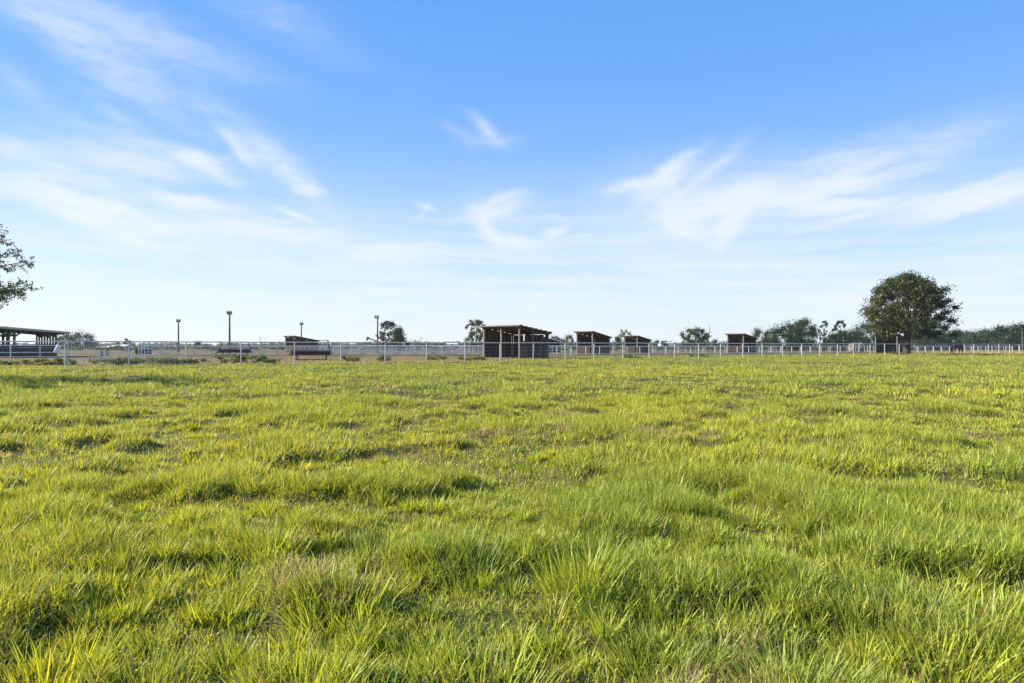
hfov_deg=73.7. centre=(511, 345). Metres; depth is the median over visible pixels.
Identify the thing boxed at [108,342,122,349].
bushy tree
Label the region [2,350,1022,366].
dry grass
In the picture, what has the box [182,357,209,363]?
weed clump
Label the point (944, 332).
wood tree
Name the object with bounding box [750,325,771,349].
leafy tree
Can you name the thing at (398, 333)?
spreading tree
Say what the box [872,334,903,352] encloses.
loafing shed
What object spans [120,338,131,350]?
bushy tree
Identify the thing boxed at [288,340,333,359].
hay feeder
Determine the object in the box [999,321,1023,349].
wood tree
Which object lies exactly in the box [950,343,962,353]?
horse
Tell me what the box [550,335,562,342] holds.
leafy tree
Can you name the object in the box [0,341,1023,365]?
pipe fence
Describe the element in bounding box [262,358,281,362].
weed clump
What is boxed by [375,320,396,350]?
leafy tree
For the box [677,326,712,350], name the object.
round tree
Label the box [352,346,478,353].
pen fence
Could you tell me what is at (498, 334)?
loafing shed
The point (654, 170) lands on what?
sky
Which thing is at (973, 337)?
wood tree
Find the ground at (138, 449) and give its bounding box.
[0,347,1023,682]
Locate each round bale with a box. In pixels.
[848,343,858,350]
[857,343,864,350]
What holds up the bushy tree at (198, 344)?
on the ground at (138, 449)
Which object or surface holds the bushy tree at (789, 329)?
on the ground at (138, 449)
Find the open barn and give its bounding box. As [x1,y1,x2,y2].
[0,326,69,356]
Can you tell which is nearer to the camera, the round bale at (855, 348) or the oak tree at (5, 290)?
the oak tree at (5, 290)
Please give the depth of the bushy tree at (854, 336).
221.71 m
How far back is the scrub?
225.76 m
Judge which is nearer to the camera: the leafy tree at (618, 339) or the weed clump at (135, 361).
the weed clump at (135, 361)
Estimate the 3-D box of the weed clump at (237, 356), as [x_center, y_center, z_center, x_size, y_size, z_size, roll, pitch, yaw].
[-21.634,0.923,52.538,2.655,1.069,1.028,0,0,0]
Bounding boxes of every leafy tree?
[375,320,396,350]
[464,318,485,351]
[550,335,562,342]
[560,335,574,348]
[613,329,631,348]
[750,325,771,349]
[830,320,852,345]
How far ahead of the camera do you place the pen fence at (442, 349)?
139.76 m
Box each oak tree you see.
[0,224,42,308]
[858,269,963,354]
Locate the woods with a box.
[0,339,966,346]
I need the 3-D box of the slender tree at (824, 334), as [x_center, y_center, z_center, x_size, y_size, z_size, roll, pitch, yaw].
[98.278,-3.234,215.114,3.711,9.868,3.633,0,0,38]
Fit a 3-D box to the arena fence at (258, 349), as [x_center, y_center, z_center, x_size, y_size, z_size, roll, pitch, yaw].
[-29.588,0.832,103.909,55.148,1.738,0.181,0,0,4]
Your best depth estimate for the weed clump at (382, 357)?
61.52 m
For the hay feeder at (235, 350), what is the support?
on the ground at (138, 449)
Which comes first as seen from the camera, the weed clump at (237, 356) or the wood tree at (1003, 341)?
the weed clump at (237, 356)
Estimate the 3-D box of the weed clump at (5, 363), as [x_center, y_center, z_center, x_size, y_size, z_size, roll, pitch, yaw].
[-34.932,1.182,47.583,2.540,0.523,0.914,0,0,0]
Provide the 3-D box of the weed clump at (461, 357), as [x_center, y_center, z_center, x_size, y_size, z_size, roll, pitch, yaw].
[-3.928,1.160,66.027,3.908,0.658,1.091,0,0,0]
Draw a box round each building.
[107,344,136,349]
[447,343,458,346]
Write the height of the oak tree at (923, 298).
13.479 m
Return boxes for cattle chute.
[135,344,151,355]
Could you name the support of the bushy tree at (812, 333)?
on the ground at (138, 449)
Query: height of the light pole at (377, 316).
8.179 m
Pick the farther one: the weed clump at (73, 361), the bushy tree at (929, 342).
the bushy tree at (929, 342)
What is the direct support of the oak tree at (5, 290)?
on the ground at (138, 449)
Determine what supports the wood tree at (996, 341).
on the ground at (138, 449)
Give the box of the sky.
[0,0,1023,346]
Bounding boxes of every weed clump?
[0,359,29,365]
[19,357,56,365]
[53,357,78,365]
[84,357,132,364]
[106,357,149,364]
[137,356,177,364]
[156,358,190,364]
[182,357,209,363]
[213,352,246,363]
[233,354,272,362]
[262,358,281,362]
[341,356,362,361]
[377,355,391,360]
[427,355,446,360]
[451,355,490,360]
[621,355,640,357]
[687,353,708,356]
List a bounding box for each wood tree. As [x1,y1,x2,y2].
[931,325,954,348]
[945,328,969,348]
[955,328,990,349]
[970,327,991,348]
[978,324,1018,349]
[988,325,1021,348]
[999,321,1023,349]
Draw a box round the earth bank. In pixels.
[146,352,883,355]
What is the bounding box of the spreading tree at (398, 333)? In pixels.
[379,325,410,350]
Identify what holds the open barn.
on the ground at (138, 449)
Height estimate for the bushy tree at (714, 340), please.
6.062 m
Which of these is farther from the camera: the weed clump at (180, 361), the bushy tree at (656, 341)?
the bushy tree at (656, 341)
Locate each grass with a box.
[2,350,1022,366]
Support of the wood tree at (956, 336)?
on the ground at (138, 449)
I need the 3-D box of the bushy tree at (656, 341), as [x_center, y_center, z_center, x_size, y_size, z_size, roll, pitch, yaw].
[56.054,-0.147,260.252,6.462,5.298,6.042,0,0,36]
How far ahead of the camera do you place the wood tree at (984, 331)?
288.31 m
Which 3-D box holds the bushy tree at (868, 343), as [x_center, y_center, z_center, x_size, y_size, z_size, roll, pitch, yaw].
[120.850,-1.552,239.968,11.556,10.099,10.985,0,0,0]
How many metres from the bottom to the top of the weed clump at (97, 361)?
0.666 m
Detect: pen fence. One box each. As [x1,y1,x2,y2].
[330,346,552,352]
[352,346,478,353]
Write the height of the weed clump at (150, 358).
0.818 m
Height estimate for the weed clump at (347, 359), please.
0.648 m
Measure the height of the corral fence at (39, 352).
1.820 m
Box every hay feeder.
[216,341,253,356]
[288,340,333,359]
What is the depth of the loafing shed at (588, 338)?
111.67 m
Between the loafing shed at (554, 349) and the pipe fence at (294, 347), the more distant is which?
the loafing shed at (554, 349)
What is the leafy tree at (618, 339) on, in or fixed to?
on the ground at (138, 449)
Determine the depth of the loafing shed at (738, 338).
128.83 m
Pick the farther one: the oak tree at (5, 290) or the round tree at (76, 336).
the round tree at (76, 336)
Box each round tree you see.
[51,328,100,348]
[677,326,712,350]
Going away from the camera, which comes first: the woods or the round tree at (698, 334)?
the round tree at (698, 334)
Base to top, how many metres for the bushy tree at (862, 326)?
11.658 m
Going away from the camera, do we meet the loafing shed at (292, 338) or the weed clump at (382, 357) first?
the weed clump at (382, 357)
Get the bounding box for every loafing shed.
[284,335,317,351]
[479,325,552,358]
[544,338,561,351]
[573,331,611,354]
[623,335,651,352]
[725,333,758,351]
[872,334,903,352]
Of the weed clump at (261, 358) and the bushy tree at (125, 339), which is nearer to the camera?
the weed clump at (261, 358)
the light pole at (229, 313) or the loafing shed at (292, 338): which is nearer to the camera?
the light pole at (229, 313)
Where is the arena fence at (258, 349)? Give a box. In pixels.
[154,346,482,354]
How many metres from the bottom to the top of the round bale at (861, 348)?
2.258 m
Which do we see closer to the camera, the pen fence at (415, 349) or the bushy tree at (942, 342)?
the pen fence at (415, 349)
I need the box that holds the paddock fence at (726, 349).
[513,346,1019,354]
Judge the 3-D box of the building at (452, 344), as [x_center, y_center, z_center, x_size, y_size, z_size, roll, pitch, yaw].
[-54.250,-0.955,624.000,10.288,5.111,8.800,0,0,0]
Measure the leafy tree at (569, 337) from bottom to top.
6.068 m
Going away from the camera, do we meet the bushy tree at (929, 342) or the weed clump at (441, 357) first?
the weed clump at (441, 357)
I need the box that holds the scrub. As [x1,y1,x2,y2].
[61,344,936,350]
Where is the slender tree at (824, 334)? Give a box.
[818,320,830,349]
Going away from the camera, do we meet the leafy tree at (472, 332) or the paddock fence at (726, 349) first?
the paddock fence at (726, 349)
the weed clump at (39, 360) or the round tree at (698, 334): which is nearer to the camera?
the weed clump at (39, 360)
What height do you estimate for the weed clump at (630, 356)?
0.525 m
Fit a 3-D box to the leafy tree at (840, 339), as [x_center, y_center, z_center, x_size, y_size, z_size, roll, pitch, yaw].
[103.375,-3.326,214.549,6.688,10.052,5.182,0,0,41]
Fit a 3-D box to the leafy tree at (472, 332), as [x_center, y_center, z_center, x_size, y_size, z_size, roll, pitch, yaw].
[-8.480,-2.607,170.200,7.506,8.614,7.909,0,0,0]
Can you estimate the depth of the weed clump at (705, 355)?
87.81 m
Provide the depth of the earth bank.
96.40 m
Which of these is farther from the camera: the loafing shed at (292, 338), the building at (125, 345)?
the building at (125, 345)
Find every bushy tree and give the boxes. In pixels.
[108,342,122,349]
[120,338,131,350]
[193,339,207,348]
[651,340,667,349]
[706,338,719,349]
[764,319,810,350]
[785,317,822,350]
[822,327,868,349]
[843,330,871,347]
[846,320,874,349]
[902,333,939,349]
[921,331,954,349]
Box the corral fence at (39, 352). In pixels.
[0,345,63,357]
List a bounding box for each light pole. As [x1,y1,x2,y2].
[176,319,180,351]
[226,311,231,348]
[375,315,378,352]
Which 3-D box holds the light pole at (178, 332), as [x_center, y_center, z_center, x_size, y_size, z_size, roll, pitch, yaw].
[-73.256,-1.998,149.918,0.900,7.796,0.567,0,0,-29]
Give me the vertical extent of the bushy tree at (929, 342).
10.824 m

